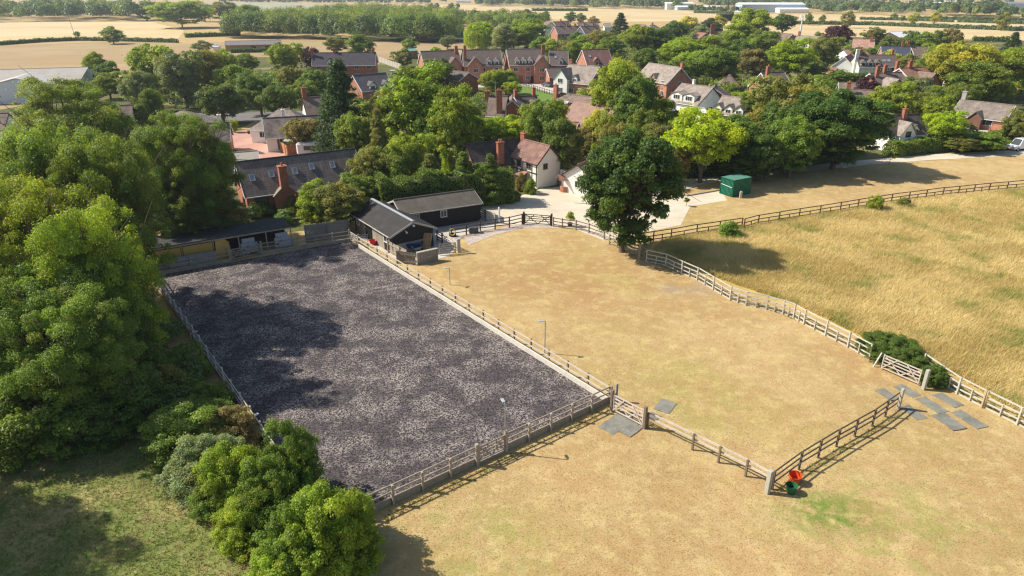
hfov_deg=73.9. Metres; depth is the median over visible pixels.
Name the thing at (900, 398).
end post
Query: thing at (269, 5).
green field
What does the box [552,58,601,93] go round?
white gabled house
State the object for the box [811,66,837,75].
red outbuilding
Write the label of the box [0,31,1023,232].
village ground
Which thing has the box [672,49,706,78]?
tree
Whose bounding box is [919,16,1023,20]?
hedge
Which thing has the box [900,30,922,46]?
tree
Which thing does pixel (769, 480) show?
corner post
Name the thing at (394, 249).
board fence
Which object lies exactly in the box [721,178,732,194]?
door
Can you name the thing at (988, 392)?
curving fence
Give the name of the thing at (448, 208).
long black stable
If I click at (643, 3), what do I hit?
wood
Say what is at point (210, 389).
shrub
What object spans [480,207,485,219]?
corner fence
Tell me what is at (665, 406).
rubber mat
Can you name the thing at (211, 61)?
tree
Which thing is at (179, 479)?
shrub
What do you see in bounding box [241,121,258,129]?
dry lawn
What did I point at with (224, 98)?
tree
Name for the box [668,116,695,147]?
tree
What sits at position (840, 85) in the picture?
roofs
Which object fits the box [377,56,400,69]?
board fence
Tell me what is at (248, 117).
back lane
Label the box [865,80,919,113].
tree
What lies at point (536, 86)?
estate fence
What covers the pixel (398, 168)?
tree
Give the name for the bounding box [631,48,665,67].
tree
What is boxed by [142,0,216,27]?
tree
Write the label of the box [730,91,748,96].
tree
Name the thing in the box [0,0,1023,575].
ground
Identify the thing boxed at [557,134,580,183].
tree
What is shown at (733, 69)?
tree
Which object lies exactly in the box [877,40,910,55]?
solar house
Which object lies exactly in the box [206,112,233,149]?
tiled cottage
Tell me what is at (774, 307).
curving fence
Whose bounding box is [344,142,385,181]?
tree
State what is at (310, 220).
tree
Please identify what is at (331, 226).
board fence
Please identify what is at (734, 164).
tree
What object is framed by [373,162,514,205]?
conifer hedge
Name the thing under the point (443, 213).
window
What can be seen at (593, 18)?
tree
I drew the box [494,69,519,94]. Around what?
tree
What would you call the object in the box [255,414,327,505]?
shrub
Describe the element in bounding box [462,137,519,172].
brick cottage
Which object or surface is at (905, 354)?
shrub
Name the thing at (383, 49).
paddock field
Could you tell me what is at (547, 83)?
parked car
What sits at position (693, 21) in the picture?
tree
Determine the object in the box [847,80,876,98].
white gabled pair
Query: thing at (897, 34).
barn
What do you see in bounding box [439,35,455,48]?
tree
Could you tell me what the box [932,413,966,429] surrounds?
rubber mat
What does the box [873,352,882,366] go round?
brace post
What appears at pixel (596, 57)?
estate house
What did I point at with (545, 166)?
window
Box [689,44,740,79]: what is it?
tree
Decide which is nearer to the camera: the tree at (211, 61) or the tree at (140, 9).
the tree at (211, 61)
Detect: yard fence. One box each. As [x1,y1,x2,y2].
[450,214,522,234]
[553,217,604,238]
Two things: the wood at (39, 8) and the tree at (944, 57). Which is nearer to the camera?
the tree at (944, 57)
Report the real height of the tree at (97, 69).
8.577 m
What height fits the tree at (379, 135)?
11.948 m
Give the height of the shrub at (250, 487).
4.624 m
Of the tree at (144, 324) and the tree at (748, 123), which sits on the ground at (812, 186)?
the tree at (144, 324)
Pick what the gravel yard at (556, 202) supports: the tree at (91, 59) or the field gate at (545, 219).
the field gate at (545, 219)
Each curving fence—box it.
[646,250,873,359]
[924,353,1023,427]
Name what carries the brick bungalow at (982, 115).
on the village ground at (296, 225)
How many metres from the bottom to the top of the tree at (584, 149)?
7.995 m
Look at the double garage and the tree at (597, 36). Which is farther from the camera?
the tree at (597, 36)
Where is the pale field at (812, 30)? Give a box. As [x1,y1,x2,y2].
[720,14,1023,40]
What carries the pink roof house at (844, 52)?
on the village ground at (296, 225)
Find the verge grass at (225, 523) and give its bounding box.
[155,449,252,566]
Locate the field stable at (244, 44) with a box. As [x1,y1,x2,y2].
[224,40,281,51]
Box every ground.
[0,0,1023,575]
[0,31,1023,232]
[640,188,1023,419]
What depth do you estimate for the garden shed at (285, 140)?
117.90 m
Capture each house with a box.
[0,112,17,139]
[234,148,356,215]
[310,47,377,78]
[347,72,395,101]
[415,36,435,40]
[417,46,462,83]
[461,44,502,83]
[503,43,550,83]
[540,21,554,36]
[548,50,568,67]
[548,83,605,107]
[552,19,571,25]
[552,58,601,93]
[575,20,600,28]
[576,49,612,68]
[603,23,610,32]
[641,61,691,99]
[649,22,659,28]
[668,78,720,110]
[691,32,707,39]
[707,24,717,44]
[747,64,789,91]
[775,33,795,45]
[793,31,823,47]
[836,48,868,58]
[852,35,874,48]
[865,63,905,88]
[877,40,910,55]
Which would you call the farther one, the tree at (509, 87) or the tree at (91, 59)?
the tree at (91, 59)
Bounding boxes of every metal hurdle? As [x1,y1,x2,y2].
[347,234,367,244]
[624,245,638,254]
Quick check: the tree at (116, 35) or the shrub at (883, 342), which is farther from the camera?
the tree at (116, 35)
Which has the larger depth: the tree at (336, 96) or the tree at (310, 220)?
the tree at (336, 96)
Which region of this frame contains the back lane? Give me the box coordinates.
[0,111,302,121]
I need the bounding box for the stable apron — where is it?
[360,235,416,264]
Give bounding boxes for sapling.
[565,211,575,225]
[886,152,895,162]
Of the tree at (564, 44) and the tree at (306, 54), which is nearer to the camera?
the tree at (306, 54)
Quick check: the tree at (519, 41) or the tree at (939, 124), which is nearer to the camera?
the tree at (939, 124)
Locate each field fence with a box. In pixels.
[635,218,743,242]
[743,180,1023,226]
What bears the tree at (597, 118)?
on the village ground at (296, 225)
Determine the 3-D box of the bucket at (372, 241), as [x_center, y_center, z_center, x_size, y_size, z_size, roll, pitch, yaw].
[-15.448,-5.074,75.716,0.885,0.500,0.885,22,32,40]
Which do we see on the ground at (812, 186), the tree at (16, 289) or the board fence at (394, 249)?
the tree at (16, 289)
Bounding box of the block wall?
[416,248,437,264]
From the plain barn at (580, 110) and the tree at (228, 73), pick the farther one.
the tree at (228, 73)
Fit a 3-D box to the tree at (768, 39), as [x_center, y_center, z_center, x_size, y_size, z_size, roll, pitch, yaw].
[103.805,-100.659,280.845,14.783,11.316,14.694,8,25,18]
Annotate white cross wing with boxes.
[831,54,853,72]
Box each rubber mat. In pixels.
[598,417,625,434]
[612,413,638,424]
[618,422,641,436]
[649,412,660,419]
[653,399,676,413]
[875,388,897,400]
[893,384,920,397]
[900,405,927,419]
[916,396,948,413]
[932,392,963,407]
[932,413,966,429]
[951,410,988,428]
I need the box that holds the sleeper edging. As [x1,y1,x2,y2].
[686,189,718,195]
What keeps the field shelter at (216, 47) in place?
on the paddock field at (383, 49)
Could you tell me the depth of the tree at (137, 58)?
172.85 m
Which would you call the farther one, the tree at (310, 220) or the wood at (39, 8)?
the wood at (39, 8)
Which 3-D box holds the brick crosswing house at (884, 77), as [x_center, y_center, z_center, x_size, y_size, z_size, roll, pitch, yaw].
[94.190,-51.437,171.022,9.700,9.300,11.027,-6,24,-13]
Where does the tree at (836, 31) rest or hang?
on the village ground at (296, 225)
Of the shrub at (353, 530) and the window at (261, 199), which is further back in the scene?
the window at (261, 199)
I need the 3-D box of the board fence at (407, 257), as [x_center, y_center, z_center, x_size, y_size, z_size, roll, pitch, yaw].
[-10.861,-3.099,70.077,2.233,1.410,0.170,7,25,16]
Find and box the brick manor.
[893,59,943,91]
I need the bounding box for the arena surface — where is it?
[160,242,601,504]
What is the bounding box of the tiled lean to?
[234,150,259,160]
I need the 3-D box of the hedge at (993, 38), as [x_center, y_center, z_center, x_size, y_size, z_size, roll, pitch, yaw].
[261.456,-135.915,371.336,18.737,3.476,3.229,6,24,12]
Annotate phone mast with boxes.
[800,14,805,34]
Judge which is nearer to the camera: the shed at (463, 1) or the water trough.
the water trough
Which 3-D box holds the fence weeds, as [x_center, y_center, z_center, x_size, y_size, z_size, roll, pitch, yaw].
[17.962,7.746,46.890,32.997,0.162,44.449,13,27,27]
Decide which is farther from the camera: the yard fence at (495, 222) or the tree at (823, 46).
the tree at (823, 46)
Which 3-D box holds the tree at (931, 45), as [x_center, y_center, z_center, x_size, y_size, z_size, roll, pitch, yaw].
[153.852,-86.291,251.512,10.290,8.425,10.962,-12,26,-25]
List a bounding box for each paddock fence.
[646,412,767,476]
[771,392,899,489]
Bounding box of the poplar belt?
[941,0,1008,13]
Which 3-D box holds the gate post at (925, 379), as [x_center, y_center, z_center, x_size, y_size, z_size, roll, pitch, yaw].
[29.188,6.464,48.022,0.240,1.600,0.240,-12,27,-26]
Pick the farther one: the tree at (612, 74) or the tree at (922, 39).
the tree at (922, 39)
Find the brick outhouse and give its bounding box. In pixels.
[571,121,581,135]
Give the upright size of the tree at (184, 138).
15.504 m
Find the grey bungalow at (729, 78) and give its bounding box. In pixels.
[717,74,740,94]
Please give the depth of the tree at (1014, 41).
259.60 m
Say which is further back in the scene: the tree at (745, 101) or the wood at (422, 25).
the wood at (422, 25)
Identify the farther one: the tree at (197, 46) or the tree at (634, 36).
the tree at (197, 46)
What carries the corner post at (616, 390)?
on the ground at (812, 186)
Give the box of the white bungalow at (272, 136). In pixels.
[262,107,323,151]
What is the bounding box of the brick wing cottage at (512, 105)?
[506,94,520,134]
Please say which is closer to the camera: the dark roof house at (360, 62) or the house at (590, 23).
the dark roof house at (360, 62)
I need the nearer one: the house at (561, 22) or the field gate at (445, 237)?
the field gate at (445, 237)
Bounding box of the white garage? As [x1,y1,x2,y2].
[560,160,587,195]
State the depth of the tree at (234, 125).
134.49 m
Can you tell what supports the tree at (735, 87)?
on the village ground at (296, 225)
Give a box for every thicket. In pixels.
[31,289,205,412]
[142,195,298,234]
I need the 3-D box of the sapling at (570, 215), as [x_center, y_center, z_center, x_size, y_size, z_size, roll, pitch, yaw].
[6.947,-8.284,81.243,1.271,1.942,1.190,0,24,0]
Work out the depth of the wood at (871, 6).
837.54 m
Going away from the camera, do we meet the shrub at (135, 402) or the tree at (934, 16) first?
the shrub at (135, 402)
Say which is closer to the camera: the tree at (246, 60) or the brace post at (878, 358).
the brace post at (878, 358)
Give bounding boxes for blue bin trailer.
[406,240,422,250]
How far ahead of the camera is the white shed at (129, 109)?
120.08 m
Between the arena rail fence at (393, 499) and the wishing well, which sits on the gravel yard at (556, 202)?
the wishing well
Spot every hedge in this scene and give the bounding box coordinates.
[0,36,178,44]
[184,31,240,37]
[230,47,271,52]
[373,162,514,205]
[531,8,587,10]
[681,146,845,177]
[693,10,733,13]
[795,20,1023,30]
[859,16,954,21]
[881,131,999,157]
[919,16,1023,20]
[957,18,1023,23]
[971,35,1010,41]
[989,129,1023,143]
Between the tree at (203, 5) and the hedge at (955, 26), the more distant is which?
the tree at (203, 5)
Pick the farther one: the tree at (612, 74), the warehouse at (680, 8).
the warehouse at (680, 8)
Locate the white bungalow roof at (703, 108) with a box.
[697,107,705,122]
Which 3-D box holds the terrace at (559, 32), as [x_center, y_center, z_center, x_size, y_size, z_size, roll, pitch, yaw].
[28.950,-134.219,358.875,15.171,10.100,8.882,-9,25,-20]
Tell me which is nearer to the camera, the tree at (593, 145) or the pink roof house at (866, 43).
the tree at (593, 145)
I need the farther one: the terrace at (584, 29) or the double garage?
the terrace at (584, 29)
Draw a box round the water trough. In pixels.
[468,226,478,233]
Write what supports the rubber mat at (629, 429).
on the ground at (812, 186)
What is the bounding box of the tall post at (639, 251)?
[638,244,640,259]
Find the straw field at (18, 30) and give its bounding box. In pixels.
[0,22,183,40]
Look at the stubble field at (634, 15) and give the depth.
804.07 m
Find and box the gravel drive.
[684,150,1023,186]
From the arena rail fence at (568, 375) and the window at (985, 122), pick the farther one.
the window at (985, 122)
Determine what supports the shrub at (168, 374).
on the ground at (812, 186)
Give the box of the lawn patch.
[518,85,552,100]
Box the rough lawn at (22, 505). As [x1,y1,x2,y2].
[0,436,256,575]
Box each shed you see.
[119,104,135,120]
[283,137,297,152]
[404,48,418,58]
[456,0,470,2]
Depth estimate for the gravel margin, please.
79.82 m
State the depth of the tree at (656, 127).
104.99 m
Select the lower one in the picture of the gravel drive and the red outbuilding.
the gravel drive
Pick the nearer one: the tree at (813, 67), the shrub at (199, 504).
the shrub at (199, 504)
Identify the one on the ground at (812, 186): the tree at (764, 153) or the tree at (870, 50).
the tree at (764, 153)
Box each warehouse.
[664,2,694,9]
[674,6,716,9]
[735,2,805,11]
[775,8,808,12]
[1005,2,1023,9]
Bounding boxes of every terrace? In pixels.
[551,23,579,40]
[578,24,600,39]
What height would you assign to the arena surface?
0.001 m
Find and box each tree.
[0,111,118,250]
[0,167,99,295]
[0,251,103,403]
[0,273,159,421]
[2,66,139,180]
[10,123,179,275]
[19,190,186,350]
[67,250,164,344]
[73,31,80,36]
[80,48,105,67]
[89,71,125,98]
[90,60,122,79]
[98,26,126,43]
[116,70,155,104]
[116,106,248,233]
[121,43,181,89]
[129,1,156,20]
[131,83,164,123]
[133,103,160,128]
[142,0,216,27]
[142,172,236,236]
[150,49,204,108]
[183,45,226,99]
[189,40,213,49]
[194,82,246,121]
[195,4,210,21]
[204,194,250,227]
[208,0,237,18]
[211,64,260,94]
[214,48,238,65]
[228,4,259,14]
[230,120,238,131]
[235,52,259,71]
[235,71,276,115]
[255,81,298,111]
[262,40,304,72]
[275,118,321,149]
[277,65,304,85]
[285,80,319,108]
[294,67,330,96]
[295,178,335,228]
[295,205,330,223]
[300,46,319,72]
[310,45,367,151]
[310,180,368,226]
[322,36,348,51]
[333,111,372,161]
[340,170,377,200]
[344,34,376,51]
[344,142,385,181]
[362,82,399,148]
[366,104,389,165]
[370,145,408,180]
[373,60,449,143]
[382,132,435,176]
[386,158,408,178]
[389,47,414,66]
[401,38,419,47]
[411,108,453,164]
[421,151,441,177]
[422,58,454,87]
[426,81,486,168]
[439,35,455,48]
[441,144,454,173]
[451,144,484,205]
[463,21,493,49]
[470,117,501,140]
[476,153,507,205]
[477,69,504,94]
[485,114,528,139]
[489,21,516,56]
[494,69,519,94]
[502,81,522,94]
[506,27,525,48]
[510,18,551,48]
[516,98,566,142]
[524,13,542,22]
[528,36,546,47]
[541,38,563,56]
[542,115,584,168]
[550,98,569,120]
[556,41,571,49]
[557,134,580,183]
[561,40,583,63]
[564,11,575,22]
[567,31,581,40]
[574,124,700,252]
[575,35,598,46]
[576,13,586,21]
[576,42,603,57]
[576,124,600,161]
[582,106,615,149]
[583,29,614,45]
[585,143,595,160]
[586,52,646,110]
[587,16,600,22]
[596,120,628,166]
[598,35,625,55]
[602,73,664,124]
[609,12,629,37]
[617,24,659,50]
[624,108,662,145]
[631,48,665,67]
[633,88,680,134]
[640,26,674,50]
[643,121,678,138]
[657,35,700,65]
[659,20,690,37]
[660,104,749,182]
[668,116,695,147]
[669,59,694,77]
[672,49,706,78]
[673,148,693,178]
[679,15,698,34]
[685,35,723,50]
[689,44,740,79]
[691,24,709,34]
[697,18,722,31]
[712,63,740,80]
[714,14,729,28]
[716,153,770,177]
[718,111,759,174]
[719,38,755,65]
[721,22,757,42]
[722,82,739,95]
[727,7,778,31]
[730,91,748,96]
[737,48,768,77]
[739,92,761,114]
[743,131,789,181]
[744,102,766,148]
[746,73,833,128]
[747,29,781,51]
[752,100,799,169]
[764,37,820,74]
[766,109,825,178]
[772,13,798,32]
[773,154,810,173]
[790,86,901,169]
[801,73,832,92]
[804,63,829,74]
[805,13,813,24]
[809,36,846,63]
[814,69,855,85]
[818,14,826,21]
[823,24,856,46]
[839,10,855,25]
[849,47,865,54]
[850,72,867,82]
[853,74,880,89]
[859,26,886,45]
[865,47,879,53]
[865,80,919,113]
[879,35,905,46]
[882,49,902,59]
[898,53,917,67]
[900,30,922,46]
[901,75,933,92]
[905,90,937,116]
[906,60,919,66]
[907,13,920,22]
[914,31,939,45]
[915,47,959,73]
[919,95,958,120]
[921,40,1007,86]
[921,42,937,48]
[921,110,970,138]
[922,84,946,97]
[927,30,949,45]
[929,12,942,22]
[940,27,964,43]
[941,60,1018,99]
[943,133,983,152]
[944,83,985,107]
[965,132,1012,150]
[973,75,1022,103]
[994,11,1011,30]
[997,45,1023,90]
[999,32,1022,56]
[999,108,1023,141]
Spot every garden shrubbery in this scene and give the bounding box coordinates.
[120,66,494,134]
[544,30,862,149]
[819,41,1023,132]
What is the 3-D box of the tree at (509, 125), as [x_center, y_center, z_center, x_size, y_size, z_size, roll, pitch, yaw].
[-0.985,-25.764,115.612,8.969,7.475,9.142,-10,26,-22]
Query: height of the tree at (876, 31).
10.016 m
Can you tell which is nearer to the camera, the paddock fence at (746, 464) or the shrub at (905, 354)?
the paddock fence at (746, 464)
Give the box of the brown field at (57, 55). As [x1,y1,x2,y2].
[0,42,196,109]
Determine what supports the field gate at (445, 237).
attached to the hurdle fence at (441, 235)
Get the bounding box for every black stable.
[350,198,436,254]
[387,189,482,226]
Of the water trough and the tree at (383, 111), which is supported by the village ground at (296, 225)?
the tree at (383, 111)
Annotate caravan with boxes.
[296,141,325,153]
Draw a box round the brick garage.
[442,70,478,92]
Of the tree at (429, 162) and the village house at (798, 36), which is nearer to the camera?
the tree at (429, 162)
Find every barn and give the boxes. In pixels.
[566,100,624,126]
[880,31,925,44]
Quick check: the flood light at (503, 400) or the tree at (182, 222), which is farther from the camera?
the tree at (182, 222)
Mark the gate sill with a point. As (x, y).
(492, 457)
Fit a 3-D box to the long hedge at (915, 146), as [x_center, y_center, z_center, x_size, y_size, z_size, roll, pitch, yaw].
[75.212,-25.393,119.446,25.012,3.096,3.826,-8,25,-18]
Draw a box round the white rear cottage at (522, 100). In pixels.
[513,86,543,111]
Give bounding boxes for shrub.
[0,367,116,473]
[25,358,173,454]
[105,327,171,370]
[137,395,246,474]
[139,359,194,407]
[145,431,245,510]
[163,349,214,380]
[177,380,236,412]
[186,469,241,522]
[192,436,261,522]
[201,402,263,447]
[209,495,269,564]
[229,452,301,539]
[243,528,330,575]
[249,498,341,575]
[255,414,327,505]
[275,478,386,575]
[513,191,521,201]
[514,172,526,191]
[523,178,536,194]
[717,220,742,237]
[854,329,924,364]
[866,193,884,210]
[884,346,933,376]
[895,197,911,206]
[916,363,952,388]
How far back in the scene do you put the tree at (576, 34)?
343.55 m
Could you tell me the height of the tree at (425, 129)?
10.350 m
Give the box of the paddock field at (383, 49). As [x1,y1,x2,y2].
[201,39,498,59]
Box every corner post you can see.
[615,383,618,401]
[764,469,773,494]
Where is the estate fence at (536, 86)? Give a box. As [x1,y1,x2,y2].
[518,79,552,94]
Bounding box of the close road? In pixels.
[478,83,552,92]
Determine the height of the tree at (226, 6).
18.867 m
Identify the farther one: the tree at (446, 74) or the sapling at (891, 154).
the tree at (446, 74)
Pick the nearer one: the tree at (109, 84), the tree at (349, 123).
the tree at (349, 123)
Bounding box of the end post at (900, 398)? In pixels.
[896,388,904,409]
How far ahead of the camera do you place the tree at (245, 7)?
489.57 m
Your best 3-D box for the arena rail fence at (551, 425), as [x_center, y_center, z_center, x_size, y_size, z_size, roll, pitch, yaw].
[3.181,8.389,44.046,9.081,1.470,0.226,-17,29,-34]
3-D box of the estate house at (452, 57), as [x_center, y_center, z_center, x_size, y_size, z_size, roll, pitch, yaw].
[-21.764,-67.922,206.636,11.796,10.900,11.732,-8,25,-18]
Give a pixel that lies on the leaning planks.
(427, 240)
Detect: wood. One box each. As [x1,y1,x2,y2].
[0,0,155,16]
[218,7,460,36]
[219,0,430,2]
[226,0,1013,4]
[452,7,551,26]
[474,0,684,6]
[686,4,744,11]
[703,0,946,12]
[996,4,1023,16]
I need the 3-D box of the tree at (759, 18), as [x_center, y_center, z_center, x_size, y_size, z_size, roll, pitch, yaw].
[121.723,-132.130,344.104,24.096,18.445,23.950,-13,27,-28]
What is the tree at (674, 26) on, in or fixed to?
on the village ground at (296, 225)
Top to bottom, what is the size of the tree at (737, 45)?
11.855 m
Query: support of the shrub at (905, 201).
on the meadow ground at (787, 303)
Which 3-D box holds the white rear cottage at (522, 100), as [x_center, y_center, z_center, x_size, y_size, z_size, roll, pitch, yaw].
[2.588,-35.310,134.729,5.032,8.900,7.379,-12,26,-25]
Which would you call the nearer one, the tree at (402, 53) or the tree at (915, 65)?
the tree at (915, 65)
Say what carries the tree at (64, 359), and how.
on the ground at (812, 186)
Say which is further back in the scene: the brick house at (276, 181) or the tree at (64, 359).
the brick house at (276, 181)
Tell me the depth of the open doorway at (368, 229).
76.79 m
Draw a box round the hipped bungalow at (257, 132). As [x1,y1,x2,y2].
[248,108,303,142]
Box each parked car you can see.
[388,70,397,76]
[541,81,552,86]
[1005,137,1023,150]
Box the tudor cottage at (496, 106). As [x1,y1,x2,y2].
[484,88,508,118]
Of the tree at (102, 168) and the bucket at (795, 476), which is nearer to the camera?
the bucket at (795, 476)
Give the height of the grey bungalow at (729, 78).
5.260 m
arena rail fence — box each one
[153,250,230,274]
[157,285,272,445]
[261,231,350,254]
[358,236,609,398]
[367,447,474,511]
[508,385,612,449]
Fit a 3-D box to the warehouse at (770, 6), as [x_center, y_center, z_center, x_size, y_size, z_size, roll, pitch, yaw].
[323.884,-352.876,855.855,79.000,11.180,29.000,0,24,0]
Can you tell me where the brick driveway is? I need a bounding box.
[232,130,287,157]
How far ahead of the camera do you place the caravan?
114.12 m
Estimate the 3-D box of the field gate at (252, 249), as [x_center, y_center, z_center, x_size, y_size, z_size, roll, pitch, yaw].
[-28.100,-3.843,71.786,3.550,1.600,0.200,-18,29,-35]
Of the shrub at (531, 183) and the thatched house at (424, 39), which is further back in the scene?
the thatched house at (424, 39)
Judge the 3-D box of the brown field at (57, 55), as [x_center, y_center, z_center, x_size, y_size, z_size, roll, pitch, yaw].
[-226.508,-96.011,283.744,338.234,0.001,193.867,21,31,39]
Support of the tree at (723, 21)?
on the pale field at (812, 30)
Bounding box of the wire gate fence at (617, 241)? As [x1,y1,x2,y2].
[609,234,638,253]
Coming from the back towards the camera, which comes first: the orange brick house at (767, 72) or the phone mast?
the phone mast
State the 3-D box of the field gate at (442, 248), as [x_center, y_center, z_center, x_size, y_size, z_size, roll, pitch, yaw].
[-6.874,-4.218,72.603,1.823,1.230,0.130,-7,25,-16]
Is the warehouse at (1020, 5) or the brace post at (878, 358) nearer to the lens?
the brace post at (878, 358)
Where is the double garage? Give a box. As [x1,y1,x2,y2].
[544,67,565,82]
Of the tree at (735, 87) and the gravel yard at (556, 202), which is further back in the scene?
the tree at (735, 87)
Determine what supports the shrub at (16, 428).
on the rough lawn at (22, 505)
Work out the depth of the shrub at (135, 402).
41.86 m
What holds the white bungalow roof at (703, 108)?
on the village ground at (296, 225)
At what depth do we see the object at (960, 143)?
116.51 m
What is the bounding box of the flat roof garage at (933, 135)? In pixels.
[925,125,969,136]
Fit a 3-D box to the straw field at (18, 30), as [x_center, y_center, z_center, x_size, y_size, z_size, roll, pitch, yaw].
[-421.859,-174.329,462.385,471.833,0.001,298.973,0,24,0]
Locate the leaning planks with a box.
[422,233,432,249]
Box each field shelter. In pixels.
[139,217,292,259]
[212,45,220,50]
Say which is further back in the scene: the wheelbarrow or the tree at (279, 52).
the tree at (279, 52)
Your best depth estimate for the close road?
199.15 m
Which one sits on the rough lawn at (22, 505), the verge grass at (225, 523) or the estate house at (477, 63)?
the verge grass at (225, 523)
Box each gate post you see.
[457,238,460,252]
[921,369,930,389]
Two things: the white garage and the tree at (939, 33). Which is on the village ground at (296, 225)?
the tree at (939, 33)
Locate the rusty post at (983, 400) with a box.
[980,390,987,407]
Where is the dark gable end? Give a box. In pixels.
[711,84,731,95]
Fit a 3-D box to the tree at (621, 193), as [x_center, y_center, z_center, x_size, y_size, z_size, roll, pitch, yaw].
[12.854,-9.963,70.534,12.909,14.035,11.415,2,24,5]
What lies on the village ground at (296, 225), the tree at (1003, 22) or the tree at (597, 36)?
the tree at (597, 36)
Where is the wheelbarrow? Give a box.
[411,246,422,250]
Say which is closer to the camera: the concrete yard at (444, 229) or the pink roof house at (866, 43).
the concrete yard at (444, 229)
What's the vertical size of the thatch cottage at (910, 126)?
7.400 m
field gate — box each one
[227,241,262,260]
[348,229,359,244]
[439,242,455,254]
[441,232,457,249]
[475,430,507,466]
[483,210,494,221]
[523,211,552,225]
[609,389,647,428]
[881,354,922,383]
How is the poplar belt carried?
on the pale field at (812, 30)
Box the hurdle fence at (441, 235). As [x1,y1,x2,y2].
[436,230,442,243]
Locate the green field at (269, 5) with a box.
[134,2,332,12]
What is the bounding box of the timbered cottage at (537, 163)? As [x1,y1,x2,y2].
[510,130,562,188]
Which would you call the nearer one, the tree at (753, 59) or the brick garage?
the brick garage
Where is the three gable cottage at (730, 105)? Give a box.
[712,95,754,119]
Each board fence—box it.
[280,142,287,154]
[287,145,296,154]
[304,219,348,242]
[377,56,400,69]
[387,240,406,256]
[396,250,415,264]
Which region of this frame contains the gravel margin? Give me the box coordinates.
[464,224,560,244]
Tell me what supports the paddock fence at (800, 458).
on the ground at (812, 186)
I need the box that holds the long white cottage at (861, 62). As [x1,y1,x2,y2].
[850,48,899,73]
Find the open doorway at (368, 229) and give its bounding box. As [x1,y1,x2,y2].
[365,224,372,239]
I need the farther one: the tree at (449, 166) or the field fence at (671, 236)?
the tree at (449, 166)
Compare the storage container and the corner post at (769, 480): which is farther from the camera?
the storage container
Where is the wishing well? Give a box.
[556,171,568,192]
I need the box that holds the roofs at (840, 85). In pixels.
[836,82,859,94]
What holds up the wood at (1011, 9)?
on the pale field at (812, 30)
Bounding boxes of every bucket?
[368,239,376,244]
[785,481,798,494]
[788,470,802,483]
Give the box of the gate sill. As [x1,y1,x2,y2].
[479,450,504,464]
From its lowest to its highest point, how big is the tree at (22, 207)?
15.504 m
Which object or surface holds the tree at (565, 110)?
on the village ground at (296, 225)
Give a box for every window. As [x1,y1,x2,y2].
[255,196,268,207]
[277,139,282,149]
[303,146,318,149]
[440,210,446,217]
[543,163,547,169]
[982,120,992,125]
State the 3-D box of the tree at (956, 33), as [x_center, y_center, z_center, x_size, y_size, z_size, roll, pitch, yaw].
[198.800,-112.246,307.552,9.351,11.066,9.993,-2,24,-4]
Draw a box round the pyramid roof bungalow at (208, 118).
[155,110,216,128]
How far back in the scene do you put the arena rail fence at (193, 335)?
51.42 m
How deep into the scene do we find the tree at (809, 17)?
536.73 m
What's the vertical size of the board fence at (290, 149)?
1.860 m
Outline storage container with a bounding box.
[719,174,751,196]
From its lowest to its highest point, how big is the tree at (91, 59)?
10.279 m
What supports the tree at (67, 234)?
on the ground at (812, 186)
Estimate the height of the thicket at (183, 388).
2.931 m
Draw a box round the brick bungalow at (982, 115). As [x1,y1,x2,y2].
[953,89,1016,129]
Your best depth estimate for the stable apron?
74.58 m
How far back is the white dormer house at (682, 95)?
151.27 m
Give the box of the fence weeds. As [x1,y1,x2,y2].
[382,259,1023,521]
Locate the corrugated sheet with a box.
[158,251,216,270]
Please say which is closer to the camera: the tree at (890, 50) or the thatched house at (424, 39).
the tree at (890, 50)
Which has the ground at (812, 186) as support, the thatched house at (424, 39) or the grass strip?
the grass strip
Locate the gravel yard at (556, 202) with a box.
[481,185,726,239]
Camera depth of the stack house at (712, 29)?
311.41 m
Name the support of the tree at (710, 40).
on the village ground at (296, 225)
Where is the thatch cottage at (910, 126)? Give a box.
[867,106,928,149]
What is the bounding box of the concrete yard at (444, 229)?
[409,215,497,265]
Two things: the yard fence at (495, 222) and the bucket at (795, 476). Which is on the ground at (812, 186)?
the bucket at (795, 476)
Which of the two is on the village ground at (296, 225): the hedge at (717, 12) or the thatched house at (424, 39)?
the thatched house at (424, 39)
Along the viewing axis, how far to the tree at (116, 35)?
351.50 m
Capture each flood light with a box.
[500,398,505,431]
[538,320,545,352]
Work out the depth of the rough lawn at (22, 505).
36.05 m
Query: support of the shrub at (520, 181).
on the village ground at (296, 225)
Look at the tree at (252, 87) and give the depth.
148.71 m
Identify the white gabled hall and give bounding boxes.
[0,67,92,103]
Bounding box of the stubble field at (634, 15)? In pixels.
[389,4,739,21]
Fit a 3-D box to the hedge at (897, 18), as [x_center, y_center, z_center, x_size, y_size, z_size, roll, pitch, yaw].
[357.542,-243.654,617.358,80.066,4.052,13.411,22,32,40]
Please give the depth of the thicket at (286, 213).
83.24 m

